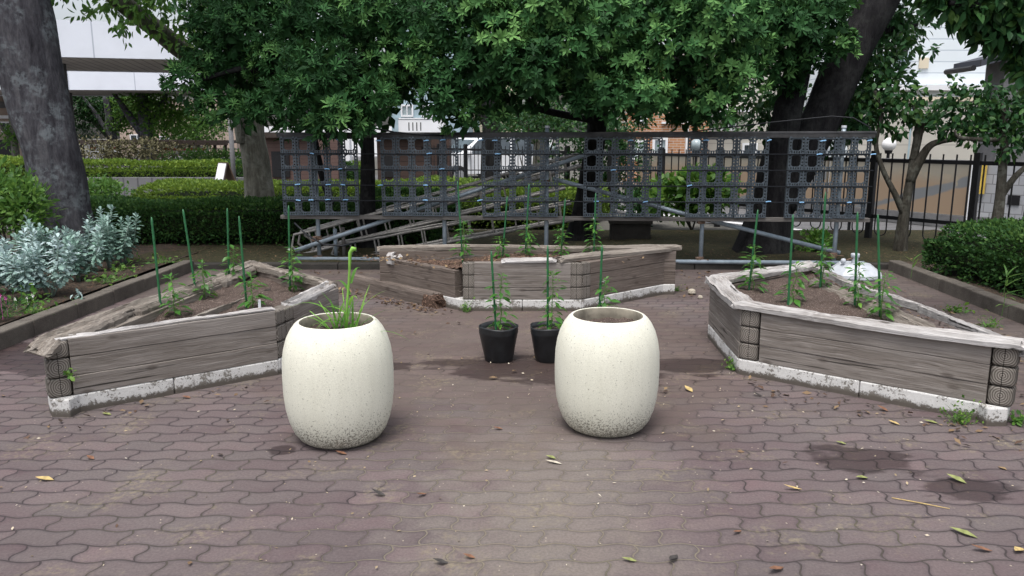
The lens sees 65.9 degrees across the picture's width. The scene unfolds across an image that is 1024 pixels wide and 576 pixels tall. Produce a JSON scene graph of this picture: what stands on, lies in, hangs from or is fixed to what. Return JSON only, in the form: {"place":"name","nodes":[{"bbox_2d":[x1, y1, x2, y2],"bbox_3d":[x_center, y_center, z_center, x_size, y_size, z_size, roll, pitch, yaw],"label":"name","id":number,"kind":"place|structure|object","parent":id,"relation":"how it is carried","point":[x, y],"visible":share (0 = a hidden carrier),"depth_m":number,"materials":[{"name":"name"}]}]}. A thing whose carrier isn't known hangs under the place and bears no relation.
{"place":"outdoors","nodes":[
{"label":"outdoors","id":0,"kind":"place"},
{"bbox_2d":[120,100,240,155],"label":"tan building","id":1,"kind":"structure","parent":0,"point":[137,137],"depth_m":60.89,"materials":[{"name":"brown paint"}]},
{"bbox_2d":[85,156,376,168],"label":"path","id":2,"kind":"structure","parent":0,"point":[359,157],"depth_m":51.10,"materials":[{"name":"concrete"}]},
{"bbox_2d":[0,116,19,162],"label":"park tree","id":3,"kind":"object","parent":2,"relation":"on","point":[10,135],"visible":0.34,"depth_m":27.37,"materials":[{"name":"green plant"}]},
{"bbox_2d":[82,96,169,157],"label":"park tree","id":4,"kind":"object","parent":2,"relation":"on","point":[110,126],"visible":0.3,"depth_m":44.84,"materials":[{"name":"green plant"}]},
{"bbox_2d":[0,71,290,128],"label":"elevated walkway","id":5,"kind":"structure","parent":2,"relation":"on","point":[84,83],"depth_m":37.20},
{"bbox_2d":[77,133,219,167],"bbox_3d":[-15.032,-5.383,31.513,6.379,1.677,2.366,-2,11,-11],"label":"shrub","id":6,"kind":"object","parent":2,"relation":"on","point":[108,151],"visible":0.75,"depth_m":31.23,"materials":[{"name":"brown plant"}]},
{"bbox_2d":[112,92,207,159],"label":"park tree","id":7,"kind":"object","parent":2,"relation":"on","point":[147,122],"visible":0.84,"depth_m":40.60,"materials":[{"name":"green plant"}]},
{"bbox_2d":[56,20,336,131],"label":"elevated walkway","id":8,"kind":"structure","parent":2,"relation":"on","point":[92,46],"depth_m":23.95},
{"bbox_2d":[155,140,237,166],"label":"hedge","id":9,"kind":"object","parent":2,"relation":"on","point":[214,143],"visible":0.33,"depth_m":32.22,"materials":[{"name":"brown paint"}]},
{"bbox_2d":[161,98,234,158],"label":"park tree","id":10,"kind":"object","parent":2,"relation":"on","point":[201,129],"visible":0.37,"depth_m":48.74,"materials":[{"name":"green plant"}]},
{"bbox_2d":[156,146,241,160],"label":"shrub","id":11,"kind":"object","parent":2,"relation":"on","point":[216,155],"visible":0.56,"depth_m":27.28,"materials":[{"name":"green plant"}]},
{"bbox_2d":[53,0,733,138],"label":"sky","id":12,"kind":"structure","parent":0,"point":[60,13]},
{"bbox_2d":[0,139,1021,325],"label":"ground","id":13,"kind":"structure","parent":0,"point":[662,225],"depth_m":13.58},
{"bbox_2d":[0,96,22,155],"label":"tan building","id":14,"kind":"structure","parent":13,"relation":"on","point":[3,120],"depth_m":43.06,"materials":[{"name":"paint"}]},
{"bbox_2d":[0,154,25,193],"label":"hedge","id":15,"kind":"object","parent":13,"relation":"on","point":[19,160],"visible":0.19,"depth_m":18.92,"materials":[{"name":"green plant"}]},
{"bbox_2d":[72,96,134,156],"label":"park tree","id":16,"kind":"object","parent":13,"relation":"on","point":[83,110],"visible":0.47,"depth_m":45.49,"materials":[{"name":"green plant"}]},
{"bbox_2d":[0,231,233,324],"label":"flower bed","id":17,"kind":"object","parent":13,"relation":"on","point":[64,293],"visible":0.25,"depth_m":8.15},
{"bbox_2d":[0,242,37,299],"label":"dusty miller","id":18,"kind":"object","parent":17,"relation":"on","point":[19,279],"visible":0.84,"depth_m":6.92,"materials":[{"name":"plant"}]},
{"bbox_2d":[0,285,39,318],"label":"flowering plant","id":19,"kind":"object","parent":17,"relation":"on","point":[2,314],"visible":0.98,"depth_m":6.31,"materials":[{"name":"green plant"}]},
{"bbox_2d":[0,227,44,291],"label":"dusty miller","id":20,"kind":"object","parent":17,"relation":"on","point":[32,243],"visible":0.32,"depth_m":7.30,"materials":[{"name":"plant"}]},
{"bbox_2d":[6,283,52,308],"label":"ground plant","id":21,"kind":"object","parent":17,"relation":"on","point":[33,290],"visible":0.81,"depth_m":6.64,"materials":[{"name":"green plant"}]},
{"bbox_2d":[8,215,52,268],"bbox_3d":[-4.876,-0.406,7.961,0.517,0.653,0.368,4,12,22],"label":"dusty miller","id":22,"kind":"object","parent":17,"relation":"on","point":[15,235],"visible":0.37,"depth_m":7.97,"materials":[{"name":"plant"}]},
{"bbox_2d":[0,155,68,268],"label":"shrub","id":23,"kind":"object","parent":17,"relation":"on","point":[19,201],"visible":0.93,"depth_m":8.39,"materials":[{"name":"green plant"}]},
{"bbox_2d":[0,0,95,263],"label":"broadleaf tree","id":24,"kind":"object","parent":17,"relation":"on","point":[34,91],"visible":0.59,"depth_m":8.86,"materials":[{"name":"grey plant"}]},
{"bbox_2d":[28,222,68,273],"bbox_3d":[-4.678,-0.402,8.111,0.397,0.588,0.474,0,11,0],"label":"dusty miller","id":25,"kind":"object","parent":17,"relation":"on","point":[39,233],"visible":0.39,"depth_m":7.98,"materials":[{"name":"plant"}]},
{"bbox_2d":[22,232,78,296],"bbox_3d":[-4.161,-0.232,7.148,0.415,0.619,0.478,0,11,0],"label":"dusty miller","id":26,"kind":"object","parent":17,"relation":"on","point":[60,282],"visible":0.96,"depth_m":7.07,"materials":[{"name":"plant"}]},
{"bbox_2d":[61,218,105,270],"bbox_3d":[-4.501,-0.439,8.291,0.427,0.593,0.356,-8,13,-35],"label":"dusty miller","id":27,"kind":"object","parent":17,"relation":"on","point":[87,237],"visible":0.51,"depth_m":8.30,"materials":[{"name":"plant"}]},
{"bbox_2d":[60,229,107,281],"bbox_3d":[-4.308,-0.323,7.886,0.457,0.520,0.402,10,15,43],"label":"dusty miller","id":28,"kind":"object","parent":17,"relation":"on","point":[79,262],"visible":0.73,"depth_m":7.82,"materials":[{"name":"plant"}]},
{"bbox_2d":[94,213,133,267],"bbox_3d":[-4.423,-0.526,8.633,0.396,0.635,0.486,5,12,24],"label":"dusty miller","id":29,"kind":"object","parent":17,"relation":"on","point":[110,253],"visible":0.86,"depth_m":8.68,"materials":[{"name":"plant"}]},
{"bbox_2d":[100,212,143,263],"bbox_3d":[-4.391,-0.561,8.908,0.448,0.599,0.331,3,11,16],"label":"dusty miller","id":30,"kind":"object","parent":17,"relation":"on","point":[135,240],"visible":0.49,"depth_m":8.91,"materials":[{"name":"plant"}]},
{"bbox_2d":[82,157,236,176],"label":"hedge","id":31,"kind":"object","parent":13,"relation":"on","point":[131,170],"visible":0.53,"depth_m":19.82,"materials":[{"name":"green plant"}]},
{"bbox_2d":[51,0,274,209],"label":"broadleaf tree","id":32,"kind":"object","parent":13,"relation":"on","point":[257,176],"visible":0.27,"depth_m":10.09,"materials":[{"name":"green plant"}]},
{"bbox_2d":[87,177,243,195],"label":"wall","id":33,"kind":"structure","parent":13,"relation":"on","point":[135,182],"depth_m":19.36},
{"bbox_2d":[215,162,234,180],"bbox_3d":[-6.304,-2.325,17.403,0.440,0.875,0.583,10,15,43],"label":"sandwich board","id":34,"kind":"object","parent":13,"relation":"on","point":[224,171],"visible":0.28,"depth_m":17.29,"materials":[{"name":"white paint"}]},
{"bbox_2d":[90,193,442,246],"bbox_3d":[-3.621,-0.946,10.983,5.324,0.726,1.330,0,11,1],"label":"hedge","id":35,"kind":"object","parent":13,"relation":"on","point":[207,220],"visible":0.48,"depth_m":10.48,"materials":[{"name":"green plant"}]},
{"bbox_2d":[128,177,423,209],"bbox_3d":[-4.058,-1.585,14.251,5.239,0.825,2.188,0,11,0],"label":"hedge","id":36,"kind":"object","parent":13,"relation":"on","point":[185,187],"visible":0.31,"depth_m":13.65,"materials":[{"name":"green plant"}]},
{"bbox_2d":[202,159,360,179],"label":"hedge","id":37,"kind":"object","parent":13,"relation":"on","point":[349,174],"visible":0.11,"depth_m":21.09,"materials":[{"name":"green plant"}]},
{"bbox_2d":[265,132,340,180],"bbox_3d":[-5.562,-3.305,20.877,1.977,1.595,0.750,0,11,0],"label":"kiosk","id":38,"kind":"object","parent":13,"relation":"on","point":[273,147],"visible":0.36,"depth_m":20.71,"materials":[{"name":"grey paint"}]},
{"bbox_2d":[271,151,289,176],"bbox_3d":[-6.075,-3.251,20.739,0.457,0.664,0.060,0,11,0],"label":"doorway","id":39,"kind":"structure","parent":38,"relation":"in","point":[275,157],"depth_m":20.71,"materials":[{"name":"black metal"}]},
{"bbox_2d":[377,138,451,180],"bbox_3d":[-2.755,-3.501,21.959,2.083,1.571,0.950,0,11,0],"label":"brown building","id":40,"kind":"structure","parent":13,"relation":"on","point":[419,145],"depth_m":21.71,"materials":[{"name":"brick"}]},
{"bbox_2d":[392,27,472,131],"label":"white apartments","id":41,"kind":"structure","parent":13,"relation":"on","point":[407,118],"depth_m":33.22,"materials":[{"name":"paint"}]},
{"bbox_2d":[336,175,617,229],"bbox_3d":[-0.463,-1.704,15.077,4.610,0.761,4.429,3,11,13],"label":"hedge","id":42,"kind":"object","parent":13,"relation":"on","point":[569,193],"visible":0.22,"depth_m":13.03,"materials":[{"name":"green plant"}]},
{"bbox_2d":[478,101,500,179],"bbox_3d":[-0.475,-3.299,16.668,0.555,3.231,0.507,-9,14,-39],"label":"bare trunk","id":43,"kind":"object","parent":13,"relation":"on","point":[489,145],"visible":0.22,"depth_m":16.58,"materials":[{"name":"brown plant"}]},
{"bbox_2d":[481,95,585,181],"bbox_3d":[0.468,-2.615,15.304,2.430,2.355,2.326,0,11,0],"label":"shrub","id":44,"kind":"object","parent":13,"relation":"on","point":[538,125],"visible":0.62,"depth_m":15.03,"materials":[{"name":"green plant"}]},
{"bbox_2d":[194,262,888,269],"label":"kerb","id":45,"kind":"structure","parent":13,"relation":"on","point":[337,265],"depth_m":9.02,"materials":[{"name":"concrete"}]},
{"bbox_2d":[125,230,960,261],"bbox_3d":[1.000,-0.600,10.690,11.200,0.058,3.180,0,11,0],"label":"tree bed","id":46,"kind":"object","parent":13,"relation":"on","point":[719,244],"visible":0.34,"depth_m":10.38,"materials":[{"name":"soil"}]},
{"bbox_2d":[157,0,450,247],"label":"evergreen tree","id":47,"kind":"object","parent":46,"relation":"on","point":[332,87],"visible":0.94,"depth_m":9.10,"materials":[{"name":"green plant"}]},
{"bbox_2d":[291,166,565,252],"bbox_3d":[-1.032,-1.000,10.111,3.516,1.095,0.353,-1,11,-7],"label":"pipe frame","id":48,"kind":"object","parent":46,"relation":"on","point":[414,224],"visible":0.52,"depth_m":10.04,"materials":[{"name":"metal"}]},
{"bbox_2d":[304,153,581,241],"bbox_3d":[-0.890,-1.215,10.493,3.689,1.143,0.330,-1,11,-6],"label":"pipe frame","id":49,"kind":"object","parent":46,"relation":"on","point":[505,174],"visible":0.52,"depth_m":10.39,"materials":[{"name":"metal"}]},
{"bbox_2d":[331,200,573,254],"bbox_3d":[-0.714,-0.716,9.859,3.039,0.717,0.302,-1,11,-8],"label":"pipe frame","id":50,"kind":"object","parent":46,"relation":"on","point":[473,236],"visible":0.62,"depth_m":9.84,"materials":[{"name":"metal"}]},
{"bbox_2d":[400,0,794,240],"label":"evergreen tree","id":51,"kind":"object","parent":46,"relation":"on","point":[597,71],"visible":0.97,"depth_m":8.42,"materials":[{"name":"green plant"}]},
{"bbox_2d":[608,221,652,239],"bbox_3d":[1.680,-0.840,11.262,0.610,0.290,0.470,1,11,5],"label":"concrete box","id":52,"kind":"object","parent":46,"relation":"on","point":[622,230],"visible":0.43,"depth_m":11.06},
{"bbox_2d":[794,224,832,252],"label":"shrub","id":53,"kind":"object","parent":46,"relation":"on","point":[816,235],"visible":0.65,"depth_m":9.95,"materials":[{"name":"green plant"}]},
{"bbox_2d":[732,0,939,254],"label":"broadleaf tree","id":54,"kind":"object","parent":46,"relation":"on","point":[857,35],"visible":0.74,"depth_m":9.52,"materials":[{"name":"green plant"}]},
{"bbox_2d":[803,0,952,250],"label":"tree","id":55,"kind":"object","parent":46,"relation":"on","point":[885,75],"visible":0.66,"depth_m":9.75,"materials":[{"name":"green plant"}]},
{"bbox_2d":[924,73,1023,241],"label":"tree","id":56,"kind":"object","parent":46,"relation":"on","point":[998,115],"visible":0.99,"depth_m":9.00,"materials":[{"name":"green plant"}]},
{"bbox_2d":[276,125,876,266],"bbox_3d":[0.660,-1.035,9.092,6.686,1.635,0.426,1,11,3],"label":"scaffold frame","id":57,"kind":"object","parent":13,"relation":"on","point":[833,251],"visible":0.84,"depth_m":8.93,"materials":[{"name":"grey metal"}]},
{"bbox_2d":[280,136,359,215],"bbox_3d":[-2.199,-1.276,9.027,0.886,0.898,0.086,1,11,3],"label":"tray panel","id":58,"kind":"object","parent":57,"relation":"attached to","point":[295,165],"visible":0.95,"depth_m":9.03,"materials":[{"name":"grey plastic"}]},
{"bbox_2d":[376,137,458,215],"bbox_3d":[-1.069,-1.265,8.968,0.933,0.896,0.082,1,11,3],"label":"tray panel","id":59,"kind":"object","parent":57,"relation":"on","point":[427,182],"visible":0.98,"depth_m":8.96,"materials":[{"name":"grey plastic"}]},
{"bbox_2d":[477,137,558,216],"bbox_3d":[0.066,-1.252,8.904,0.920,0.897,0.084,1,11,3],"label":"tray panel","id":60,"kind":"object","parent":57,"relation":"attached to","point":[527,182],"visible":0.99,"depth_m":8.90,"materials":[{"name":"grey plastic"}]},
{"bbox_2d":[583,137,662,216],"bbox_3d":[1.237,-1.240,8.840,0.872,0.896,0.085,1,11,3],"label":"tray panel","id":61,"kind":"object","parent":57,"relation":"attached to","point":[615,183],"visible":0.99,"depth_m":8.84,"materials":[{"name":"grey plastic"}]},
{"bbox_2d":[685,137,771,217],"bbox_3d":[2.414,-1.227,8.775,0.938,0.896,0.085,1,11,3],"label":"tray panel","id":62,"kind":"object","parent":57,"relation":"on","point":[734,180],"visible":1,"depth_m":8.77,"materials":[{"name":"grey plastic"}]},
{"bbox_2d":[783,137,875,218],"bbox_3d":[3.509,-1.216,8.716,0.934,0.897,0.084,1,11,3],"label":"tray panel","id":63,"kind":"object","parent":57,"relation":"on","point":[848,214],"visible":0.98,"depth_m":8.72,"materials":[{"name":"grey plastic"}]},
{"bbox_2d":[537,110,658,192],"bbox_3d":[1.771,-2.690,16.107,2.498,2.203,1.578,0,11,0],"label":"shrub","id":64,"kind":"object","parent":13,"relation":"on","point":[622,146],"visible":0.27,"depth_m":15.98,"materials":[{"name":"green plant"}]},
{"bbox_2d":[615,177,673,226],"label":"shrub","id":65,"kind":"object","parent":13,"relation":"on","point":[637,193],"visible":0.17,"depth_m":13.32,"materials":[{"name":"green plant"}]},
{"bbox_2d":[615,77,708,184],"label":"brick house","id":66,"kind":"structure","parent":13,"relation":"on","point":[675,144],"depth_m":23.55,"materials":[{"name":"brick"}]},
{"bbox_2d":[638,152,715,195],"bbox_3d":[3.765,-2.528,18.087,0.115,1.105,2.560,-7,13,-34],"label":"hoarding","id":67,"kind":"object","parent":13,"relation":"on","point":[712,160],"visible":0.1,"depth_m":18.12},
{"bbox_2d":[639,162,746,229],"bbox_3d":[2.830,-1.459,12.580,1.726,1.124,1.087,0,11,0],"label":"shrub","id":68,"kind":"object","parent":13,"relation":"on","point":[679,193],"visible":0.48,"depth_m":12.42,"materials":[{"name":"green plant"}]},
{"bbox_2d":[683,39,785,152],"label":"pale house","id":69,"kind":"structure","parent":13,"relation":"on","point":[712,145],"depth_m":24.53,"materials":[{"name":"beige tile"}]},
{"bbox_2d":[721,155,829,214],"bbox_3d":[5.234,-2.123,15.981,0.115,1.105,2.560,-7,13,-34],"label":"hoarding","id":70,"kind":"object","parent":13,"relation":"on","point":[744,162],"visible":0.14,"depth_m":16.27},
{"bbox_2d":[794,151,877,237],"bbox_3d":[4.659,-1.351,11.564,0.075,1.320,1.367,-7,13,-34],"label":"iron fence","id":71,"kind":"object","parent":13,"relation":"on","point":[871,197],"visible":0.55,"depth_m":11.09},
{"bbox_2d":[825,157,972,226],"bbox_3d":[6.703,-1.717,13.874,0.115,1.105,2.560,-7,13,-34],"label":"hoarding","id":72,"kind":"object","parent":13,"relation":"on","point":[946,190],"visible":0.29,"depth_m":13.40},
{"bbox_2d":[871,152,982,238],"bbox_3d":[5.433,-1.137,10.454,0.075,1.320,1.367,-7,13,-34],"label":"iron fence","id":73,"kind":"object","parent":13,"relation":"on","point":[975,185],"visible":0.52,"depth_m":10.20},
{"bbox_2d":[906,262,1023,303],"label":"planting bed","id":74,"kind":"object","parent":13,"relation":"on","point":[1016,297],"visible":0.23,"depth_m":7.76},
{"bbox_2d":[921,216,1023,296],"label":"hedge","id":75,"kind":"object","parent":13,"relation":"on","point":[987,257],"visible":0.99,"depth_m":7.83,"materials":[{"name":"green plant"}]},
{"bbox_2d":[976,165,1023,222],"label":"block wall","id":76,"kind":"structure","parent":13,"relation":"on","point":[1016,208],"depth_m":12.39,"materials":[{"name":"grey tile"}]},
{"bbox_2d":[977,155,1023,235],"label":"iron fence","id":77,"kind":"object","parent":13,"relation":"on","point":[985,163],"visible":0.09,"depth_m":9.67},
{"bbox_2d":[0,270,1023,575],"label":"paving","id":78,"kind":"structure","parent":0,"point":[148,482],"depth_m":3.53,"materials":[{"name":"brick"}]},
{"bbox_2d":[0,260,194,349],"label":"kerb","id":79,"kind":"structure","parent":78,"relation":"on","point":[22,329],"depth_m":6.69,"materials":[{"name":"concrete"}]},
{"bbox_2d":[23,260,338,416],"bbox_3d":[-1.886,0.242,5.510,1.154,0.481,2.831,1,11,5],"label":"raised bed","id":80,"kind":"object","parent":78,"relation":"on","point":[144,348],"visible":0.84,"depth_m":4.73,"materials":[{"name":"grey wood"}]},
{"bbox_2d":[158,272,192,315],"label":"pepper plant","id":81,"kind":"object","parent":80,"relation":"on","point":[175,310],"visible":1,"depth_m":5.11,"materials":[{"name":"green plant"}]},
{"bbox_2d":[235,271,271,307],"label":"pepper plant","id":82,"kind":"object","parent":80,"relation":"on","point":[260,295],"visible":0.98,"depth_m":5.40,"materials":[{"name":"green plant"}]},
{"bbox_2d":[277,247,305,291],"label":"pepper plant","id":83,"kind":"object","parent":80,"relation":"on","point":[290,272],"visible":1,"depth_m":5.93,"materials":[{"name":"green plant"}]},
{"bbox_2d":[282,312,393,449],"bbox_3d":[-0.868,0.457,3.958,0.545,0.606,0.545,0,11,0],"label":"planter","id":84,"kind":"object","parent":78,"relation":"on","point":[338,386],"visible":0.98,"depth_m":3.74,"materials":[{"name":"concrete"}]},
{"bbox_2d":[295,246,401,335],"bbox_3d":[-0.815,0.035,3.859,0.393,0.476,0.531,-10,15,-41],"label":"tall weed","id":85,"kind":"object","parent":84,"relation":"in","point":[346,314],"visible":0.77,"depth_m":3.89,"materials":[{"name":"green plant"}]},
{"bbox_2d":[350,274,460,308],"bbox_3d":[-1.074,0.007,7.448,1.565,0.179,0.187,10,15,42],"label":"loose plank","id":86,"kind":"object","parent":78,"relation":"on","point":[421,296],"visible":0.91,"depth_m":7.35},
{"bbox_2d":[479,320,518,362],"bbox_3d":[-0.091,0.369,5.367,0.271,0.246,0.268,0,11,0],"label":"nursery pot","id":87,"kind":"object","parent":78,"relation":"on","point":[498,345],"visible":0.87,"depth_m":5.28,"materials":[{"name":"black plastic"}]},
{"bbox_2d":[484,273,517,329],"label":"pepper plant","id":88,"kind":"object","parent":87,"relation":"on","point":[504,319],"visible":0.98,"depth_m":5.28,"materials":[{"name":"green plant"}]},
{"bbox_2d":[0,247,1023,563],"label":"leaf litter","id":89,"kind":"object","parent":78,"relation":"on","point":[664,387],"visible":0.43,"depth_m":4.88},
{"bbox_2d":[377,244,681,310],"bbox_3d":[0.162,-0.113,7.297,2.939,0.501,0.952,0,11,0],"label":"raised bed","id":90,"kind":"object","parent":78,"relation":"on","point":[637,276],"visible":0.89,"depth_m":7.06,"materials":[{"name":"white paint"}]},
{"bbox_2d":[530,321,560,363],"bbox_3d":[0.259,0.369,5.367,0.271,0.246,0.273,0,11,0],"label":"nursery pot","id":91,"kind":"object","parent":78,"relation":"on","point":[544,340],"visible":0.62,"depth_m":5.27,"materials":[{"name":"black plastic"}]},
{"bbox_2d":[538,269,566,328],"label":"pepper plant","id":92,"kind":"object","parent":91,"relation":"on","point":[560,319],"visible":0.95,"depth_m":5.28,"materials":[{"name":"green plant"}]},
{"bbox_2d":[555,307,659,437],"bbox_3d":[0.492,0.431,4.106,0.540,0.600,0.540,0,11,0],"label":"planter","id":93,"kind":"object","parent":78,"relation":"on","point":[607,363],"visible":1,"depth_m":3.89,"materials":[{"name":"concrete"}]},
{"bbox_2d":[829,253,881,281],"bbox_3d":[3.700,-0.246,8.527,0.554,0.258,0.554,-4,12,-22],"label":"parasol base","id":94,"kind":"object","parent":78,"relation":"on","point":[840,268],"visible":0.75,"depth_m":8.37,"materials":[{"name":"white plastic"}]},
{"bbox_2d":[705,261,1023,425],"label":"raised bed","id":95,"kind":"object","parent":78,"relation":"on","point":[823,338],"visible":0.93,"depth_m":4.65,"materials":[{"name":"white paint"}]},
{"bbox_2d":[736,245,768,291],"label":"pepper plant","id":96,"kind":"object","parent":95,"relation":"on","point":[758,259],"visible":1,"depth_m":5.88,"materials":[{"name":"green plant"}]},
{"bbox_2d":[774,261,809,306],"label":"pepper plant","id":97,"kind":"object","parent":95,"relation":"on","point":[801,285],"visible":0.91,"depth_m":5.40,"materials":[{"name":"green plant"}]},
{"bbox_2d":[809,242,835,287],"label":"pepper plant","id":98,"kind":"object","parent":95,"relation":"on","point":[823,264],"visible":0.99,"depth_m":5.96,"materials":[{"name":"green plant"}]},
{"bbox_2d":[839,261,872,307],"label":"pepper plant","id":99,"kind":"object","parent":95,"relation":"on","point":[859,264],"visible":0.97,"depth_m":5.33,"materials":[{"name":"green plant"}]},
{"bbox_2d":[866,270,901,320],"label":"pepper plant","id":100,"kind":"object","parent":95,"relation":"on","point":[875,309],"visible":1,"depth_m":5.01,"materials":[{"name":"green plant"}]},
{"bbox_2d":[888,260,1023,324],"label":"kerb","id":101,"kind":"structure","parent":78,"relation":"on","point":[978,297],"depth_m":7.37,"materials":[{"name":"concrete"}]},
{"bbox_2d":[939,394,983,424],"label":"weed","id":102,"kind":"object","parent":78,"relation":"on","point":[961,419],"visible":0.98,"depth_m":4.20,"materials":[{"name":"green plant"}]},
{"bbox_2d":[375,175,985,237],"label":"road","id":103,"kind":"structure","parent":0,"point":[806,225],"depth_m":13.45,"materials":[{"name":"asphalt"}]},
{"bbox_2d":[451,138,550,179],"bbox_3d":[-0.854,-4.100,25.179,4.082,1.530,2.100,-5,12,-25],"label":"car","id":104,"kind":"object","parent":103,"relation":"on","point":[472,142],"visible":0.04,"depth_m":24.40,"materials":[{"name":"white paint"}]},
{"bbox_2d":[481,12,760,176],"bbox_3d":[2.463,-4.752,18.875,7.415,5.210,2.318,-3,11,-15],"label":"park tree","id":105,"kind":"object","parent":103,"relation":"on","point":[630,123],"visible":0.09,"depth_m":18.93,"materials":[{"name":"green plant"}]},
{"bbox_2d":[804,0,985,182],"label":"white house","id":106,"kind":"structure","parent":0,"point":[933,77],"depth_m":20.34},
{"bbox_2d":[912,0,1023,96],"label":"overhanging bough","id":107,"kind":"object","parent":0,"point":[994,28],"visible":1,"depth_m":5.67,"materials":[{"name":"green plant"}]},
{"bbox_2d":[944,55,1023,196],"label":"house","id":108,"kind":"structure","parent":0,"point":[973,64],"depth_m":16.96,"materials":[{"name":"black metal"}]},
{"label":"path","id":109,"kind":"structure","parent":0,"visible":0},
{"bbox_2d":[87,173,134,196],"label":"shrub","id":110,"kind":"object","parent":109,"relation":"on","point":[104,184],"visible":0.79,"depth_m":12.94,"materials":[{"name":"green plant"}]},
{"bbox_2d":[375,186,462,231],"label":"hedge","id":111,"kind":"object","parent":109,"relation":"on","point":[419,192],"visible":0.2,"depth_m":12.08,"materials":[{"name":"green plant"}]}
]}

